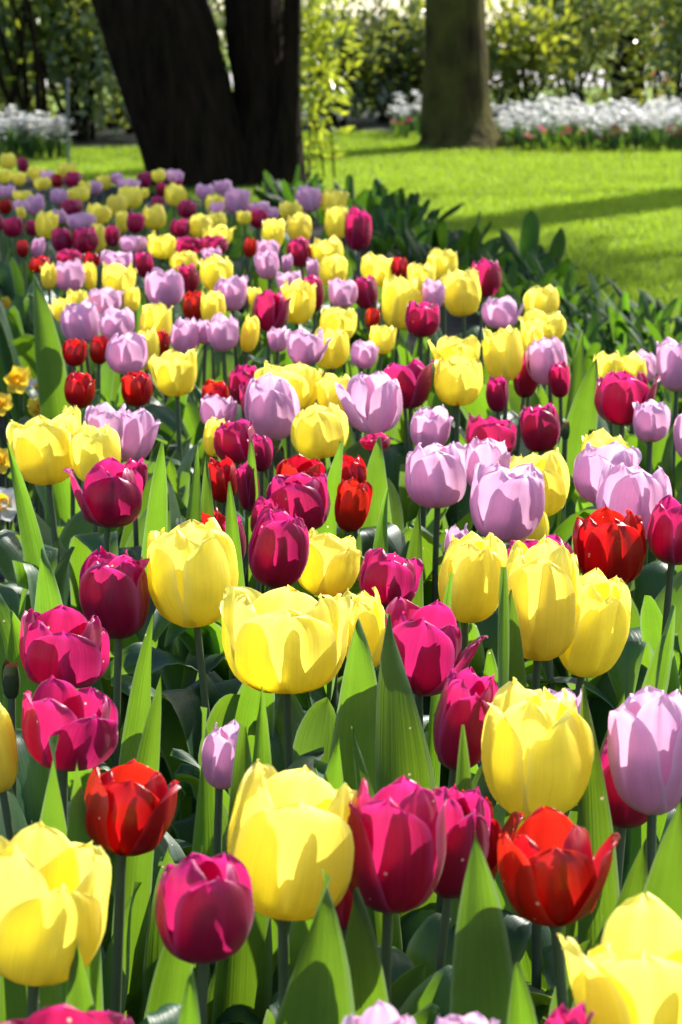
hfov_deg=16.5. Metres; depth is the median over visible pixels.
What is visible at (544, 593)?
tulip
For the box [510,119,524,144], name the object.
white flower
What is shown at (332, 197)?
tulip
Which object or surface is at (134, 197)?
tulip
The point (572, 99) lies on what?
white flower
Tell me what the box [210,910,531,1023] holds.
tulip leaves
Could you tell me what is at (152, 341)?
tulip
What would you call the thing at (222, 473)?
tulip
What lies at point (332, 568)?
tulip
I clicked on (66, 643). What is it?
tulip
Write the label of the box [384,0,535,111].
shrub
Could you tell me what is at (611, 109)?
white flower
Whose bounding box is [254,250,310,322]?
tulip
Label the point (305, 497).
tulip
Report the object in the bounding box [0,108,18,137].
white flower
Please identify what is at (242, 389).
tulip
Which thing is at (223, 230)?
tulip
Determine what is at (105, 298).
tulip
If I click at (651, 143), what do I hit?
white flower
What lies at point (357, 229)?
tulip
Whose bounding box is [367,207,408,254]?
leafy plant
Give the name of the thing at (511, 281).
leafy plant
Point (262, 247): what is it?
tulip
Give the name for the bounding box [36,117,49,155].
white flower
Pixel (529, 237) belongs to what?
leafy plant
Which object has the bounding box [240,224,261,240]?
leaf tuft
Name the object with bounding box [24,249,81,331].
tulip
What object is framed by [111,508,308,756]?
tulip
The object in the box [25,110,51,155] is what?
white flower
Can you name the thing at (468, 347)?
tulip
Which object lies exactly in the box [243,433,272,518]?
tulip
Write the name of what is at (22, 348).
tulip
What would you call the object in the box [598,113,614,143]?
white flower
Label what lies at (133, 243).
tulip
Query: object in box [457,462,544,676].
tulip
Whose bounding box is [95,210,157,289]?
tulip
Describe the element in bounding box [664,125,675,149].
pink flower
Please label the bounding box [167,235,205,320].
tulip
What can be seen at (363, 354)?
tulip
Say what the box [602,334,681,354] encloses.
leafy plant
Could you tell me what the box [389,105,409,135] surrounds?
white flower
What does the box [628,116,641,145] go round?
white flower
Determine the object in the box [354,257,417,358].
tulip
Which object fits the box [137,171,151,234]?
tulip
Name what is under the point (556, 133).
white flower
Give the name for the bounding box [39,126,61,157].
white flower
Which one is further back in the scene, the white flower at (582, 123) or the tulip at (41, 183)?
the white flower at (582, 123)
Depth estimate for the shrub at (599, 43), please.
18.80 m
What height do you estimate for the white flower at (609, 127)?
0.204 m
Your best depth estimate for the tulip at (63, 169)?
7.68 m
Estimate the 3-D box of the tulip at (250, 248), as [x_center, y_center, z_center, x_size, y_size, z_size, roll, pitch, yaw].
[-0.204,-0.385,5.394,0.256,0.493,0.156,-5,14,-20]
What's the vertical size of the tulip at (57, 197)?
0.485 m
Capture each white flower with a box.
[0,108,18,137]
[0,112,20,153]
[0,118,11,153]
[0,118,17,153]
[0,119,11,146]
[4,104,27,149]
[10,111,25,147]
[13,125,21,156]
[15,116,33,157]
[16,117,34,157]
[18,113,45,158]
[19,115,35,158]
[19,123,41,158]
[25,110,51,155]
[32,127,45,158]
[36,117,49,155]
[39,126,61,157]
[43,120,65,155]
[45,117,64,158]
[54,122,75,158]
[55,114,73,159]
[388,95,404,119]
[389,105,406,133]
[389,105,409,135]
[390,91,407,130]
[399,105,420,132]
[407,104,418,124]
[409,104,418,132]
[411,90,421,110]
[411,103,420,136]
[412,100,420,130]
[491,103,509,125]
[495,116,505,131]
[498,109,507,128]
[498,121,514,148]
[499,116,511,138]
[501,117,515,136]
[503,101,516,119]
[505,108,526,138]
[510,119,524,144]
[511,108,527,129]
[513,103,526,129]
[513,113,532,143]
[517,102,536,126]
[518,108,535,141]
[519,120,531,147]
[523,123,537,145]
[525,110,540,141]
[526,102,543,129]
[526,108,543,133]
[529,116,546,147]
[530,103,549,125]
[535,115,554,142]
[536,96,551,119]
[537,100,555,132]
[538,94,558,131]
[544,113,557,136]
[544,123,557,149]
[546,103,559,126]
[546,108,569,143]
[552,110,567,147]
[553,97,569,128]
[554,115,567,141]
[558,111,583,146]
[560,110,573,138]
[562,97,584,127]
[562,104,581,122]
[565,94,578,111]
[567,97,583,121]
[568,110,583,141]
[568,117,586,147]
[569,104,587,142]
[576,115,590,148]
[579,112,592,137]
[580,109,606,148]
[580,111,595,145]
[582,102,605,135]
[584,105,595,127]
[586,124,601,149]
[592,120,603,143]
[593,107,612,126]
[594,117,615,151]
[596,112,609,143]
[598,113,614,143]
[601,118,621,144]
[604,103,619,125]
[607,108,628,137]
[608,99,629,130]
[608,107,625,131]
[610,116,625,136]
[616,98,636,121]
[617,124,630,150]
[618,115,634,147]
[620,106,639,137]
[621,103,645,127]
[626,109,646,141]
[628,109,651,149]
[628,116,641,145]
[634,112,644,144]
[635,113,653,149]
[638,116,649,141]
[641,106,665,148]
[642,110,659,134]
[643,102,659,126]
[646,118,662,149]
[648,99,668,120]
[648,99,668,130]
[648,111,668,150]
[653,116,670,149]
[657,95,675,108]
[660,98,676,122]
[662,119,673,148]
[663,106,680,143]
[664,107,678,141]
[668,109,681,147]
[669,98,681,134]
[672,106,681,149]
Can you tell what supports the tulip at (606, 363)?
on the bed soil
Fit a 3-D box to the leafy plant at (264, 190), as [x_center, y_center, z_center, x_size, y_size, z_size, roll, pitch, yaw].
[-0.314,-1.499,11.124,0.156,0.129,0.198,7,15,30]
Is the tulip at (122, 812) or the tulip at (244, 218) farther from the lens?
the tulip at (244, 218)
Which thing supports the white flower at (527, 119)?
on the lawn at (649, 93)
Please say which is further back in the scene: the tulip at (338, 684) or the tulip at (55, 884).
the tulip at (338, 684)
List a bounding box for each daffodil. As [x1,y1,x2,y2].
[0,365,35,517]
[0,392,25,531]
[0,448,38,528]
[0,487,16,586]
[1,296,11,410]
[26,378,72,515]
[27,397,44,521]
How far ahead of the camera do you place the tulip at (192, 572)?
2.39 m
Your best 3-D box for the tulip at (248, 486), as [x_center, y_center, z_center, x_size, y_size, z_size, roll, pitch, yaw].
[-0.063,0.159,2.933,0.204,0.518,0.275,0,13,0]
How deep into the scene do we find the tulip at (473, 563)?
2.37 m
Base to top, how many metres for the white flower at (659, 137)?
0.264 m
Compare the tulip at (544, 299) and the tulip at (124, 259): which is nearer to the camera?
the tulip at (544, 299)
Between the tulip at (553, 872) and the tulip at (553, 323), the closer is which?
the tulip at (553, 872)
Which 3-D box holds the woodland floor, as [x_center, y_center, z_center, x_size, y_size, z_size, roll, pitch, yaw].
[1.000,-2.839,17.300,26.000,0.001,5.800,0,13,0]
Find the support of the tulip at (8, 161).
on the bed soil
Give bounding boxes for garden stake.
[65,79,69,164]
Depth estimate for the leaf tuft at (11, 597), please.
2.98 m
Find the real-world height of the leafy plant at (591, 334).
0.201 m
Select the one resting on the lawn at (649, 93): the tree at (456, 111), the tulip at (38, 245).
the tree at (456, 111)
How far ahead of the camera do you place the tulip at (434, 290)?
4.55 m
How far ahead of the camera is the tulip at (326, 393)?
3.49 m
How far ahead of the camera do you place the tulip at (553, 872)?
1.57 m
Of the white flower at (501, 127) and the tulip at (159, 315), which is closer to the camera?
the tulip at (159, 315)
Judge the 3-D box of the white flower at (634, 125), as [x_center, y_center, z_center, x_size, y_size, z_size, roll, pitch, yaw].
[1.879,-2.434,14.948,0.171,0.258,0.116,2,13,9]
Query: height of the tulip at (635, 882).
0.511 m
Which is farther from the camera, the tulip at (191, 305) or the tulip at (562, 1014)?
the tulip at (191, 305)
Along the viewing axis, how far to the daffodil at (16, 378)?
4.52 m
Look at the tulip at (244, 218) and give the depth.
6.14 m
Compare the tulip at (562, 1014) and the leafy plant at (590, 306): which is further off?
the leafy plant at (590, 306)
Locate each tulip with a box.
[0,152,15,204]
[0,168,52,204]
[0,184,30,233]
[0,199,40,262]
[0,199,48,256]
[0,206,28,262]
[0,210,63,300]
[0,215,12,296]
[0,220,51,290]
[0,237,45,422]
[0,240,85,421]
[0,256,49,417]
[0,402,124,610]
[0,405,155,582]
[0,546,199,834]
[0,675,160,1023]
[0,703,141,1014]
[0,735,202,1021]
[0,819,110,1018]
[0,1003,133,1023]
[1,157,28,211]
[2,216,29,279]
[6,408,141,564]
[7,442,167,727]
[8,189,35,262]
[12,172,46,216]
[16,604,154,946]
[17,296,102,424]
[23,251,123,346]
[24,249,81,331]
[26,261,56,325]
[27,166,44,195]
[27,193,47,252]
[27,208,95,265]
[28,188,65,242]
[31,173,85,219]
[33,170,54,218]
[33,176,59,211]
[33,271,113,419]
[34,199,125,252]
[34,421,120,616]
[45,371,167,530]
[47,212,96,291]
[49,334,189,462]
[51,227,71,291]
[54,172,82,208]
[55,258,101,364]
[57,163,76,199]
[57,403,160,547]
[58,226,103,297]
[59,191,69,230]
[62,338,100,425]
[64,180,114,238]
[65,286,122,400]
[67,185,137,236]
[67,289,94,379]
[71,194,127,269]
[78,222,105,290]
[82,202,111,254]
[83,261,100,334]
[85,224,144,294]
[89,180,118,248]
[94,262,136,370]
[94,286,158,401]
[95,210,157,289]
[95,301,172,406]
[96,174,112,224]
[98,306,143,410]
[99,211,144,289]
[100,250,142,332]
[102,481,245,690]
[104,517,277,819]
[105,332,175,463]
[108,184,161,250]
[110,172,123,225]
[110,325,159,461]
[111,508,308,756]
[117,178,148,241]
[118,416,229,547]
[119,235,150,305]
[121,230,182,308]
[121,370,202,506]
[123,329,176,461]
[124,456,167,630]
[134,250,169,339]
[135,204,173,309]
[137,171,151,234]
[137,187,148,236]
[138,418,340,533]
[139,759,357,1023]
[143,346,268,474]
[143,686,342,1023]
[145,267,183,391]
[145,852,354,1023]
[148,180,182,233]
[148,318,210,438]
[151,169,189,219]
[151,195,166,271]
[151,364,256,493]
[152,182,177,270]
[152,495,277,688]
[155,290,233,411]
[158,455,267,651]
[160,317,199,441]
[161,200,242,278]
[164,169,199,212]
[164,182,193,237]
[164,200,199,274]
[164,444,248,660]
[166,394,236,517]
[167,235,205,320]
[167,585,352,856]
[168,254,246,369]
[169,218,201,291]
[169,250,202,353]
[169,262,225,353]
[173,213,224,310]
[177,378,228,510]
[179,246,230,318]
[182,194,240,243]
[183,312,238,445]
[186,311,280,443]
[189,179,256,235]
[192,290,225,401]
[195,183,213,214]
[201,223,235,292]
[201,235,249,354]
[202,371,299,517]
[209,210,226,226]
[214,275,285,367]
[224,187,249,257]
[229,326,286,421]
[230,209,285,313]
[234,381,268,498]
[236,210,254,312]
[236,438,359,593]
[240,238,278,360]
[242,201,269,243]
[242,278,328,376]
[243,237,282,352]
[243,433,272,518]
[244,206,278,275]
[244,218,306,315]
[247,286,261,350]
[250,253,292,356]
[250,289,291,368]
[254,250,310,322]
[254,360,330,475]
[256,573,577,811]
[266,472,346,659]
[268,328,332,471]
[276,270,353,377]
[276,441,363,595]
[277,504,423,701]
[278,211,328,302]
[279,200,313,275]
[284,184,348,270]
[286,236,317,323]
[290,477,387,683]
[291,403,415,536]
[293,277,393,375]
[294,548,460,781]
[300,531,506,790]
[303,592,342,713]
[304,205,352,302]
[304,274,352,376]
[306,257,365,336]
[309,234,358,310]
[313,324,400,454]
[313,614,552,995]
[314,327,361,462]
[316,373,445,532]
[317,252,408,374]
[319,254,379,351]
[319,307,356,374]
[320,186,356,274]
[321,307,379,431]
[329,597,495,806]
[335,371,449,544]
[335,888,443,1023]
[336,441,480,602]
[337,432,446,534]
[342,1000,415,1023]
[344,205,382,335]
[344,775,451,1016]
[349,275,421,373]
[350,340,378,442]
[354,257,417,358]
[354,274,399,361]
[364,335,480,448]
[372,299,482,445]
[379,262,435,407]
[383,409,517,494]
[384,358,470,533]
[395,277,444,407]
[404,436,510,605]
[405,784,490,979]
[406,413,596,547]
[408,351,482,545]
[410,405,472,551]
[423,247,457,366]
[423,523,547,714]
[424,568,659,852]
[431,257,513,369]
[432,268,489,432]
[433,535,581,831]
[435,1011,499,1023]
[449,797,681,1023]
[451,352,565,456]
[451,725,647,1023]
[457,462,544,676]
[459,295,523,442]
[459,325,523,532]
[460,308,584,420]
[481,677,594,1023]
[483,533,647,750]
[486,358,597,534]
[493,336,567,457]
[495,503,653,705]
[496,567,675,940]
[507,892,681,1023]
[510,447,569,516]
[519,322,564,451]
[520,403,573,551]
[520,510,548,541]
[523,284,585,396]
[524,440,641,660]
[527,494,681,709]
[527,685,681,1021]
[529,360,569,454]
[545,1002,594,1023]
[572,370,660,552]
[572,399,681,564]
[581,428,676,614]
[583,414,681,572]
[593,350,681,498]
[596,462,681,677]
[597,351,681,474]
[600,737,646,892]
[625,336,681,497]
[637,349,656,381]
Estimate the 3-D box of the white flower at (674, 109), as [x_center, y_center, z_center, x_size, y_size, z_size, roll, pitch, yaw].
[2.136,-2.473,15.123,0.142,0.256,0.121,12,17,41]
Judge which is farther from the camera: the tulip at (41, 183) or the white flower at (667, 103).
the white flower at (667, 103)
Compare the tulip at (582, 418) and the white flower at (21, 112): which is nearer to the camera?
the tulip at (582, 418)
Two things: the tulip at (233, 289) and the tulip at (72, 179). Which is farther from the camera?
the tulip at (72, 179)
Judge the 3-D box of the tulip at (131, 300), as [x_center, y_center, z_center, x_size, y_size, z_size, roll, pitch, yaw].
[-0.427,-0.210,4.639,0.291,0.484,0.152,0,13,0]
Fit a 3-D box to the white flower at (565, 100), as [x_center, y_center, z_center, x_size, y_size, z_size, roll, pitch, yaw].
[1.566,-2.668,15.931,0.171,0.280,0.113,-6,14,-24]
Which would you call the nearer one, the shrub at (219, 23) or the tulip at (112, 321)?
the tulip at (112, 321)
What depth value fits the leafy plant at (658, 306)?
6.74 m
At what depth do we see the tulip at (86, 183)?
6.92 m
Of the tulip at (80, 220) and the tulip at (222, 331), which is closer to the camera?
the tulip at (222, 331)
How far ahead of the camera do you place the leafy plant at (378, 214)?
9.46 m
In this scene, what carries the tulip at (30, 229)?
on the bed soil
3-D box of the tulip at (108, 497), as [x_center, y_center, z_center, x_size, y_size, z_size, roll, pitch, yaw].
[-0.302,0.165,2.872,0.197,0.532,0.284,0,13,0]
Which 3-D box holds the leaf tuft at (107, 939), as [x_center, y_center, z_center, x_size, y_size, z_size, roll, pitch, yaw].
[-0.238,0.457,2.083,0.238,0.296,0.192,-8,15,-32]
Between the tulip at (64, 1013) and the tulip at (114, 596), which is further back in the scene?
the tulip at (114, 596)
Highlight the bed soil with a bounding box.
[0,175,671,585]
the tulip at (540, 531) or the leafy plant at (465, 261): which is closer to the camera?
the tulip at (540, 531)
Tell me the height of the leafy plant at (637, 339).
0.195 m
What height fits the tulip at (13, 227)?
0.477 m
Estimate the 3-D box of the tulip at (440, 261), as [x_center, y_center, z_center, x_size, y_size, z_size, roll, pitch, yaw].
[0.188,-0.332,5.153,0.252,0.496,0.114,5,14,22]
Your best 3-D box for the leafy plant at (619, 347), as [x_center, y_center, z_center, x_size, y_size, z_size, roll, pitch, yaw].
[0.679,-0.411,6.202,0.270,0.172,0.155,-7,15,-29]
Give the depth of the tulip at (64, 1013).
1.37 m
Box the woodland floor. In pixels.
[0,105,677,150]
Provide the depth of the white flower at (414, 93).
16.37 m
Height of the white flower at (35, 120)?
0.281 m
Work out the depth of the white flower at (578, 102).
15.88 m
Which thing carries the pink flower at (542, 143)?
on the lawn at (649, 93)
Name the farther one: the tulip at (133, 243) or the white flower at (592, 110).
the white flower at (592, 110)
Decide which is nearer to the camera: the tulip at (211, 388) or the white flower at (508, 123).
the tulip at (211, 388)
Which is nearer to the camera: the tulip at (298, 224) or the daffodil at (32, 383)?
the daffodil at (32, 383)
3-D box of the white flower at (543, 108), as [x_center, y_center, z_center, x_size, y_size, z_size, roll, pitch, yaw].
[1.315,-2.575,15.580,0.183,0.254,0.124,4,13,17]
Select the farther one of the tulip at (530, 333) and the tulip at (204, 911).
the tulip at (530, 333)
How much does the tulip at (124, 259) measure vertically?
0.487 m
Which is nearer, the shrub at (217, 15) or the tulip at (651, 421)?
the tulip at (651, 421)
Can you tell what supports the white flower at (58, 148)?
on the lawn at (649, 93)
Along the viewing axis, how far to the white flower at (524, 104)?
15.79 m
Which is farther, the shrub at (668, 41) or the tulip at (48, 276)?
the shrub at (668, 41)
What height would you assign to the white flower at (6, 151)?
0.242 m
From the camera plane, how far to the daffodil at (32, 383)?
4.47 m
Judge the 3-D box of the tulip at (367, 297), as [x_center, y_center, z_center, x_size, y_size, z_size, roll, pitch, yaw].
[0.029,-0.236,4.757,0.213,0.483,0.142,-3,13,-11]
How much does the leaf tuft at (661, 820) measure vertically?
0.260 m
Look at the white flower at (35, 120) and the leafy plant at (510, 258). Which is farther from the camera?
the white flower at (35, 120)
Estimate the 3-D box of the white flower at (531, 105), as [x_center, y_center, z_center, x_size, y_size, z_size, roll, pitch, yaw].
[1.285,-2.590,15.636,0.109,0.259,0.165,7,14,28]
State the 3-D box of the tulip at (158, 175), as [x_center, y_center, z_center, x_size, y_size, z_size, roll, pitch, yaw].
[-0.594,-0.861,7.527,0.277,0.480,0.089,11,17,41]
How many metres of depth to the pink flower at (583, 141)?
14.60 m
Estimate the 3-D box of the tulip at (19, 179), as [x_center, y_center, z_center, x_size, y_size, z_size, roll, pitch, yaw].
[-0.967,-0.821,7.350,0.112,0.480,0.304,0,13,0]
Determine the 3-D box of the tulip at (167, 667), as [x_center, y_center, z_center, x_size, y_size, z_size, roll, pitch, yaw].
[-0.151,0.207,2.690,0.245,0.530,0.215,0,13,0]
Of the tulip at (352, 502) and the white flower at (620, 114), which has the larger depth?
the white flower at (620, 114)
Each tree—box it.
[90,0,306,191]
[416,0,521,151]
[610,0,646,105]
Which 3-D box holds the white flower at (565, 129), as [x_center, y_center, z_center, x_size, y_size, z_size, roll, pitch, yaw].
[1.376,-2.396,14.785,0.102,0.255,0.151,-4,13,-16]
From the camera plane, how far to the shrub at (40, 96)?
14.94 m
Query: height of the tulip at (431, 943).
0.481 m
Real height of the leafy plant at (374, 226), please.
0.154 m
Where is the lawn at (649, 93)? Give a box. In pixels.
[15,47,681,331]
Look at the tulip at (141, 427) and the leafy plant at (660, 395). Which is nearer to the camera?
the tulip at (141, 427)
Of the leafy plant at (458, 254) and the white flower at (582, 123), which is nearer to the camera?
the leafy plant at (458, 254)
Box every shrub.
[0,0,62,147]
[0,0,133,140]
[0,2,76,129]
[0,16,64,120]
[12,35,130,128]
[35,8,230,133]
[208,0,328,87]
[300,0,367,178]
[300,0,417,124]
[340,0,424,121]
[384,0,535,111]
[485,0,652,111]
[486,0,604,116]
[569,0,662,93]
[591,0,681,108]
[639,1,681,103]
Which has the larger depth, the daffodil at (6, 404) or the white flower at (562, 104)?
the white flower at (562, 104)
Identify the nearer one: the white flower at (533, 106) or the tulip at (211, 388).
the tulip at (211, 388)
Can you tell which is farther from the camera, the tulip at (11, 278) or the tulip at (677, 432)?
the tulip at (11, 278)
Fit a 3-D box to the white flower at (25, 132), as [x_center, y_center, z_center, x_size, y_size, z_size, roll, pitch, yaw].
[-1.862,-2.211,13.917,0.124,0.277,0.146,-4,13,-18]
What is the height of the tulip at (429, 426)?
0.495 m
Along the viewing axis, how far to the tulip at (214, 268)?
4.89 m
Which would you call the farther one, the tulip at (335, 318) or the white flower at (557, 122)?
the white flower at (557, 122)
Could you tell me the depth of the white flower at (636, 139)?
14.65 m
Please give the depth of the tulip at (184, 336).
4.10 m
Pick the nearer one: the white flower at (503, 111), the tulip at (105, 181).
the tulip at (105, 181)
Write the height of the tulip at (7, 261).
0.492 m
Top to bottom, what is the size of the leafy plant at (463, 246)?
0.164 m
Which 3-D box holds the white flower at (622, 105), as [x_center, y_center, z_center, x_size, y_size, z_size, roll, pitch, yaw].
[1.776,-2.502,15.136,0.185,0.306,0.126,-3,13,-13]
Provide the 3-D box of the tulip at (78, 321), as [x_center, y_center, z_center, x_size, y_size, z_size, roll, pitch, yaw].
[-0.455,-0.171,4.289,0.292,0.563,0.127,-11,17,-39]
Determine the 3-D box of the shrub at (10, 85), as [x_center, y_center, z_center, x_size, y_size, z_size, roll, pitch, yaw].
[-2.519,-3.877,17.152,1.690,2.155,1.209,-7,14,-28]
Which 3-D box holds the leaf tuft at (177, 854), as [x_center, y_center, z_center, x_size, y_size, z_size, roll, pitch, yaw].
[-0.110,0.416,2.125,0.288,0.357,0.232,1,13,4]
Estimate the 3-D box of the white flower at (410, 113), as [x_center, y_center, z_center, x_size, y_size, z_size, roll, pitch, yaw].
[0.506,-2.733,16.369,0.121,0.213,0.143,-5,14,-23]
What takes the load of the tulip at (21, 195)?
on the bed soil
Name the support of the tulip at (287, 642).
on the bed soil
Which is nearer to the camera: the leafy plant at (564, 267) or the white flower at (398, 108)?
the leafy plant at (564, 267)
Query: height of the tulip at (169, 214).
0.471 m
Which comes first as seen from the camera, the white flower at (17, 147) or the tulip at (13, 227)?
the tulip at (13, 227)
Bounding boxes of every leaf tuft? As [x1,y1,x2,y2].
[0,585,20,621]
[7,463,123,508]
[91,746,323,907]
[97,752,178,838]
[103,922,111,953]
[139,992,142,1022]
[149,441,195,468]
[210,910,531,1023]
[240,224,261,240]
[406,337,423,356]
[605,421,635,440]
[647,553,658,563]
[656,812,667,840]
[658,807,676,847]
[669,413,672,432]
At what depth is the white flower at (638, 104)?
15.45 m
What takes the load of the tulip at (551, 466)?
on the bed soil
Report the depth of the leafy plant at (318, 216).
10.30 m
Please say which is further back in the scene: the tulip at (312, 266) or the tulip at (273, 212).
the tulip at (273, 212)
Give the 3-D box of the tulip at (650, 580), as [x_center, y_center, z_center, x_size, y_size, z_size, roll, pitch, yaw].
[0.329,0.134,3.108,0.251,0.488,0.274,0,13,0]
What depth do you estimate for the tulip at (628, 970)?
1.41 m
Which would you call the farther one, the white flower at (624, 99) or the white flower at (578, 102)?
the white flower at (624, 99)
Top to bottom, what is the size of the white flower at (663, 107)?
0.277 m
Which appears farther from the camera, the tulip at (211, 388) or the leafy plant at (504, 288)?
the leafy plant at (504, 288)
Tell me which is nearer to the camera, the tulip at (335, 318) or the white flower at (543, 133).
the tulip at (335, 318)
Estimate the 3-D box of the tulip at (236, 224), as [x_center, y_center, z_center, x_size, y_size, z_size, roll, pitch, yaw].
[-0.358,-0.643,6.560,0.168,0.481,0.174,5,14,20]
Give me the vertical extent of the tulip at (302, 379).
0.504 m
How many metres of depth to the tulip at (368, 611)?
2.30 m
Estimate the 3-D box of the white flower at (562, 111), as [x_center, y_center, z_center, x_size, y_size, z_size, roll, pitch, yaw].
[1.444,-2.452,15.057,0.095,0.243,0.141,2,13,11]
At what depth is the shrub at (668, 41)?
18.55 m
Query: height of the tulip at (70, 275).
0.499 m
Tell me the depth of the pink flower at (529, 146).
14.59 m
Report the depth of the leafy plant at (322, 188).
10.84 m
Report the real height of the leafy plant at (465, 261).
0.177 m
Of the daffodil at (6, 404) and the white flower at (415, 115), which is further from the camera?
the white flower at (415, 115)
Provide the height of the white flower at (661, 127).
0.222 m
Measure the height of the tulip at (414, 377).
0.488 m
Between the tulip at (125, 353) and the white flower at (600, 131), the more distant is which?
the white flower at (600, 131)
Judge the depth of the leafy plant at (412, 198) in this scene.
9.68 m
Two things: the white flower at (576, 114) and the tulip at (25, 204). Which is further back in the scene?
the white flower at (576, 114)
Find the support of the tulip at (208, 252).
on the bed soil
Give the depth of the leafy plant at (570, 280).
7.48 m
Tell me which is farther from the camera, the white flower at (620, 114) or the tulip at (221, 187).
the white flower at (620, 114)
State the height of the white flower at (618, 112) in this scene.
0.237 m
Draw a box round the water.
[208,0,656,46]
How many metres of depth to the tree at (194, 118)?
11.96 m
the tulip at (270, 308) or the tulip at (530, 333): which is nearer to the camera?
the tulip at (530, 333)
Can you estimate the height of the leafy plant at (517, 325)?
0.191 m
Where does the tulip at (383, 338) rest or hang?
on the bed soil
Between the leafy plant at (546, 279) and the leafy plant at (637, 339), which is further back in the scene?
the leafy plant at (546, 279)
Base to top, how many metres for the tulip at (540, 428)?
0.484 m
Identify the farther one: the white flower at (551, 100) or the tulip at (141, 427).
the white flower at (551, 100)
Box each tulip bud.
[1,659,20,797]
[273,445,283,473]
[561,421,575,547]
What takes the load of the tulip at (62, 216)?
on the bed soil
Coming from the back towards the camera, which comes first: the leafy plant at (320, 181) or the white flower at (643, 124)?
the white flower at (643, 124)
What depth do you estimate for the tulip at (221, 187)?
7.12 m
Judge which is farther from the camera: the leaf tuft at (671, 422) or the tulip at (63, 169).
the tulip at (63, 169)
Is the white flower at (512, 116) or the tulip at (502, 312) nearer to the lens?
the tulip at (502, 312)
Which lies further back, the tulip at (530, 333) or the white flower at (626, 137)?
the white flower at (626, 137)
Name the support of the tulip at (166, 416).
on the bed soil
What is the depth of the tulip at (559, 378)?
3.78 m
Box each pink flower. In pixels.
[389,119,401,137]
[398,118,411,137]
[522,133,533,150]
[537,126,549,150]
[559,126,574,150]
[576,127,590,149]
[595,136,608,149]
[605,133,615,152]
[610,125,623,149]
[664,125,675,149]
[670,129,681,150]
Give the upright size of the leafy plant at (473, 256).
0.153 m
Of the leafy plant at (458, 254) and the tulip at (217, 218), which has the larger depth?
the leafy plant at (458, 254)
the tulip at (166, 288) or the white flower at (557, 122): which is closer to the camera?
the tulip at (166, 288)
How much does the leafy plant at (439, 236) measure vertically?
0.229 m
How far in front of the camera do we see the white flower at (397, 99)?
16.28 m
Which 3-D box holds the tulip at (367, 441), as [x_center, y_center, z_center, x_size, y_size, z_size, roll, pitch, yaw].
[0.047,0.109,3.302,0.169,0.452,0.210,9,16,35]
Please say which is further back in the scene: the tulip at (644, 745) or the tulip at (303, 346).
the tulip at (303, 346)
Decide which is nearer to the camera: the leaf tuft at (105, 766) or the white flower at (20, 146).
the leaf tuft at (105, 766)
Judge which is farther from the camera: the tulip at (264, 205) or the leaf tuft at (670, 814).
the tulip at (264, 205)
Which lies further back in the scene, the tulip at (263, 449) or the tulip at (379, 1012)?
the tulip at (263, 449)
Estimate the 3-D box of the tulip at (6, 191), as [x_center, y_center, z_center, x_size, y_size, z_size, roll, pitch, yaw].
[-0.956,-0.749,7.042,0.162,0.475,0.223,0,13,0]
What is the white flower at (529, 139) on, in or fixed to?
on the lawn at (649, 93)
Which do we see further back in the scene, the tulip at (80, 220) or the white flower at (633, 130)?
the white flower at (633, 130)
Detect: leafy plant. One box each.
[250,182,274,206]
[253,164,320,207]
[267,172,317,213]
[276,173,322,188]
[305,180,344,193]
[305,206,325,224]
[333,174,386,210]
[338,188,398,210]
[348,178,405,209]
[352,193,391,215]
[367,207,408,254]
[371,204,428,247]
[371,212,430,260]
[371,216,378,230]
[372,192,429,226]
[389,187,464,238]
[404,220,460,264]
[408,246,470,271]
[411,218,456,237]
[416,210,499,260]
[419,226,502,266]
[425,238,461,260]
[457,240,508,268]
[458,239,516,256]
[470,247,503,270]
[474,279,506,316]
[476,293,525,332]
[477,248,545,274]
[477,260,521,315]
[479,252,553,295]
[483,247,556,306]
[500,210,578,271]
[502,244,577,265]
[502,247,587,297]
[502,276,584,316]
[505,252,526,288]
[513,283,600,330]
[522,251,620,306]
[530,279,585,335]
[551,278,636,337]
[560,319,609,352]
[562,305,675,354]
[562,311,600,375]
[563,272,600,315]
[565,293,632,354]
[565,313,591,342]
[566,321,632,356]
[568,330,612,353]
[571,270,652,334]
[578,288,631,315]
[599,275,681,338]
[599,291,681,337]
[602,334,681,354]
[615,309,681,352]
[620,290,677,349]
[624,315,681,338]
[630,289,681,336]
[644,317,662,345]
[648,334,665,392]
[650,378,681,414]
[654,381,681,402]
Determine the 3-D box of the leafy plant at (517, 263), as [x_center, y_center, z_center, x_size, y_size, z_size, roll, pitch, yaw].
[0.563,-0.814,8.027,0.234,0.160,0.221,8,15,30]
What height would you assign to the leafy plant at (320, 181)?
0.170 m
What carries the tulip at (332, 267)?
on the bed soil
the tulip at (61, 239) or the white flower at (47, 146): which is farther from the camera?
the white flower at (47, 146)
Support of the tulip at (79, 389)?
on the bed soil
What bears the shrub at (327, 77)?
on the lawn at (649, 93)
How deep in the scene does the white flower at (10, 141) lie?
13.93 m
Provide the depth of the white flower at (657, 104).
15.39 m
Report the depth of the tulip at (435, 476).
2.92 m
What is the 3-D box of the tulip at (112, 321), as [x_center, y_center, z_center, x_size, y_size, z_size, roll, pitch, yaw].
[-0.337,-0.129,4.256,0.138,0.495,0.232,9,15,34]

